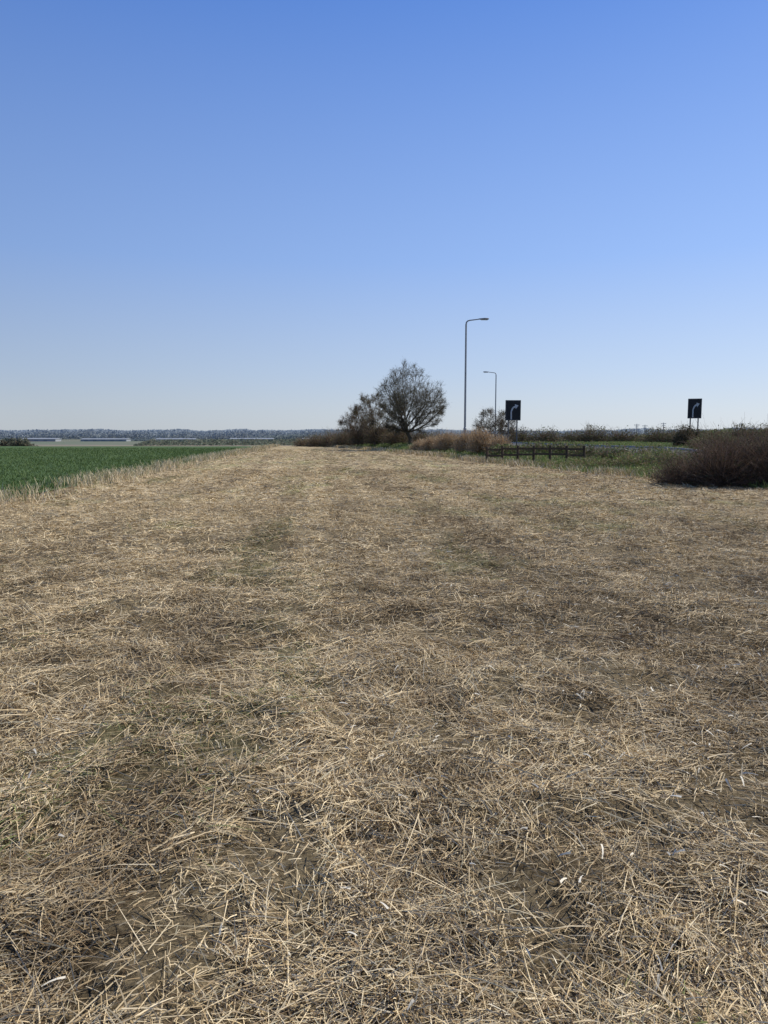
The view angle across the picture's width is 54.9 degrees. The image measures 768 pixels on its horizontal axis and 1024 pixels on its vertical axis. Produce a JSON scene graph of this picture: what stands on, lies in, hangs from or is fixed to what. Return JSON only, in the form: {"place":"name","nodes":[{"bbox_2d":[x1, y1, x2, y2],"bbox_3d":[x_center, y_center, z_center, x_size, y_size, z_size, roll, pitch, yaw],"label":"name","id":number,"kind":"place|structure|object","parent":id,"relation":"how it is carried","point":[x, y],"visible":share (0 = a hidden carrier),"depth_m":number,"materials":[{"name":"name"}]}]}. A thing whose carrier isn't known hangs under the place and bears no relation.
{"place":"outdoors","nodes":[
{"label":"outdoors","id":0,"kind":"place"},
{"bbox_2d":[23,438,60,440],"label":"warehouse","id":1,"kind":"structure","parent":0,"point":[44,439],"depth_m":680.12,"materials":[{"name":"white metal"}]},
{"bbox_2d":[80,438,130,440],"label":"warehouse","id":2,"kind":"structure","parent":0,"point":[105,439],"depth_m":690.40,"materials":[{"name":"white metal"}]},
{"bbox_2d":[0,446,250,497],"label":"crop field","id":3,"kind":"structure","parent":0,"point":[65,447],"depth_m":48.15,"materials":[{"name":"green plant"}]},
{"bbox_2d":[32,445,293,445],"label":"ploughed field","id":4,"kind":"structure","parent":0,"point":[148,445],"depth_m":398.20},
{"bbox_2d":[156,438,195,441],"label":"warehouse","id":5,"kind":"structure","parent":0,"point":[175,438],"depth_m":673.79,"materials":[{"name":"grey metal"}]},
{"bbox_2d":[230,438,273,440],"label":"warehouse","id":6,"kind":"structure","parent":0,"point":[251,438],"depth_m":702.78,"materials":[{"name":"grey metal"}]},
{"bbox_2d":[0,436,758,641],"bbox_3d":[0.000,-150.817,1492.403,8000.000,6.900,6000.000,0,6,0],"label":"ground","id":7,"kind":"structure","parent":0,"point":[64,441],"depth_m":517.87,"materials":[{"name":"plant"}]},
{"bbox_2d":[0,437,36,445],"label":"field corner trees","id":8,"kind":"object","parent":7,"relation":"on","point":[15,442],"visible":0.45,"depth_m":268.83,"materials":[{"name":"green plant"}]},
{"bbox_2d":[0,443,282,506],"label":"field edge grass","id":9,"kind":"structure","parent":7,"relation":"on","point":[114,474],"depth_m":25.43,"materials":[{"name":"plant"}]},
{"bbox_2d":[133,438,321,445],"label":"distant hedgerow","id":10,"kind":"object","parent":7,"relation":"on","point":[252,441],"visible":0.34,"depth_m":400.63,"materials":[{"name":"green plant"}]},
{"bbox_2d":[131,434,348,440],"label":"distant woodland","id":11,"kind":"object","parent":7,"relation":"on","point":[289,436],"visible":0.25,"depth_m":758.72,"materials":[{"name":"green plant"}]},
{"bbox_2d":[334,403,375,444],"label":"hawthorn tree","id":12,"kind":"object","parent":7,"relation":"on","point":[347,420],"visible":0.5,"depth_m":88.03,"materials":[{"name":"brown plant"}]},
{"bbox_2d":[289,422,451,446],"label":"roadside thicket","id":13,"kind":"object","parent":7,"relation":"on","point":[328,439],"visible":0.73,"depth_m":88.66,"materials":[{"name":"brown plant"}]},
{"bbox_2d":[351,392,394,445],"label":"hawthorn tree","id":14,"kind":"object","parent":7,"relation":"on","point":[368,402],"visible":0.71,"depth_m":81.78,"materials":[{"name":"brown plant"}]},
{"bbox_2d":[0,427,752,438],"bbox_3d":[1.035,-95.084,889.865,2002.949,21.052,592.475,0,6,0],"label":"distant treeline","id":15,"kind":"object","parent":7,"relation":"on","point":[133,434],"visible":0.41,"depth_m":1071.21,"materials":[{"name":"green plant"}]},
{"bbox_2d":[373,359,449,443],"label":"oak tree","id":16,"kind":"object","parent":7,"relation":"on","point":[398,399],"visible":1,"depth_m":73.60,"materials":[{"name":"brown plant"}]},
{"bbox_2d":[407,426,513,452],"bbox_3d":[5.162,-5.466,54.865,3.286,2.194,19.102,-1,6,-13],"label":"dead bracken","id":17,"kind":"object","parent":7,"relation":"on","point":[476,441],"visible":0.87,"depth_m":51.39,"materials":[{"name":"brown plant"}]},
{"bbox_2d":[463,318,488,434],"bbox_3d":[7.005,-9.788,56.292,1.849,9.772,0.280,0,6,0],"label":"street lamp","id":18,"kind":"object","parent":7,"relation":"on","point":[464,429],"visible":0.94,"depth_m":56.15,"materials":[{"name":"grey metal"}]},
{"bbox_2d":[484,371,496,433],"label":"street lamp","id":19,"kind":"object","parent":7,"relation":"on","point":[495,392],"visible":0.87,"depth_m":98.81,"materials":[{"name":"grey metal"}]},
{"bbox_2d":[325,444,663,479],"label":"verge grass","id":20,"kind":"structure","parent":7,"relation":"on","point":[508,462],"depth_m":39.19,"materials":[{"name":"plant"}]},
{"bbox_2d":[471,406,517,441],"bbox_3d":[9.459,-7.360,63.635,4.348,3.555,4.160,0,6,0],"label":"hawthorn tree","id":21,"kind":"object","parent":7,"relation":"on","point":[500,424],"visible":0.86,"depth_m":63.31,"materials":[{"name":"brown plant"}]},
{"bbox_2d":[505,400,520,445],"bbox_3d":[8.647,-5.852,49.700,1.050,3.295,0.131,0,6,-5],"label":"traffic sign","id":22,"kind":"object","parent":7,"relation":"on","point":[512,409],"visible":0.93,"depth_m":49.55,"materials":[{"name":"metal"}]},
{"bbox_2d":[486,445,585,462],"bbox_3d":[7.991,-3.019,39.484,5.520,1.088,0.144,4,7,31],"label":"wooden fence","id":23,"kind":"object","parent":7,"relation":"on","point":[533,453],"visible":0.86,"depth_m":39.35,"materials":[{"name":"brown wood"}]},
{"bbox_2d":[510,442,697,451],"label":"kerb","id":24,"kind":"structure","parent":7,"relation":"on","point":[617,446],"depth_m":51.50,"materials":[{"name":"grey concrete"}]},
{"bbox_2d":[485,431,767,461],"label":"hedge bush","id":25,"kind":"object","parent":7,"relation":"on","point":[596,452],"visible":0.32,"depth_m":40.96,"materials":[{"name":"green plant"}]},
{"bbox_2d":[504,421,767,443],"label":"boundary hedge","id":26,"kind":"object","parent":7,"relation":"on","point":[659,437],"visible":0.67,"depth_m":94.95,"materials":[{"name":"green plant"}]},
{"bbox_2d":[531,444,746,473],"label":"nettle bank","id":27,"kind":"structure","parent":7,"relation":"on","point":[647,460],"depth_m":32.51,"materials":[{"name":"green plant"}]},
{"bbox_2d":[517,427,767,442],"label":"roadside hedgerow","id":28,"kind":"object","parent":7,"relation":"on","point":[695,431],"depth_m":166.92,"materials":[{"name":"green plant"}]},
{"bbox_2d":[671,423,703,446],"bbox_3d":[21.784,-5.540,53.019,3.063,2.057,2.277,-5,8,-40],"label":"holly bush","id":29,"kind":"object","parent":7,"relation":"on","point":[678,441],"visible":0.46,"depth_m":52.53,"materials":[{"name":"green plant"}]},
{"bbox_2d":[687,398,701,433],"bbox_3d":[22.913,-6.532,54.654,0.950,3.659,0.131,2,6,20],"label":"traffic sign","id":30,"kind":"object","parent":7,"relation":"on","point":[694,408],"visible":0.95,"depth_m":54.50,"materials":[{"name":"metal"}]},
{"bbox_2d":[636,414,767,487],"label":"bramble bush","id":31,"kind":"object","parent":7,"relation":"on","point":[723,463],"visible":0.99,"depth_m":21.47,"materials":[{"name":"brown plant"}]},
{"bbox_2d":[0,446,767,1023],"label":"mown field","id":32,"kind":"structure","parent":0,"point":[302,868],"depth_m":3.35,"materials":[{"name":"beige plant"}]},
{"bbox_2d":[0,448,767,1023],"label":"cut straw","id":33,"kind":"object","parent":32,"relation":"on","point":[278,688],"visible":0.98,"depth_m":3.64,"materials":[{"name":"beige plant"}]},
{"bbox_2d":[3,549,767,1019],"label":"dry leaves","id":34,"kind":"object","parent":32,"relation":"on","point":[511,737],"visible":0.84,"depth_m":3.21,"materials":[{"name":"plant"}]},
{"bbox_2d":[0,0,767,436],"label":"sky","id":35,"kind":"structure","parent":0,"point":[215,214],"materials":[{"name":"blue"}]},
{"bbox_2d":[348,441,767,488],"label":"rough grass","id":36,"kind":"structure","parent":0,"point":[401,445],"depth_m":45.05,"materials":[{"name":"plant"}]},
{"bbox_2d":[509,443,699,454],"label":"road","id":37,"kind":"structure","parent":0,"point":[613,447],"depth_m":47.72,"materials":[{"name":"grey asphalt"}]}
]}

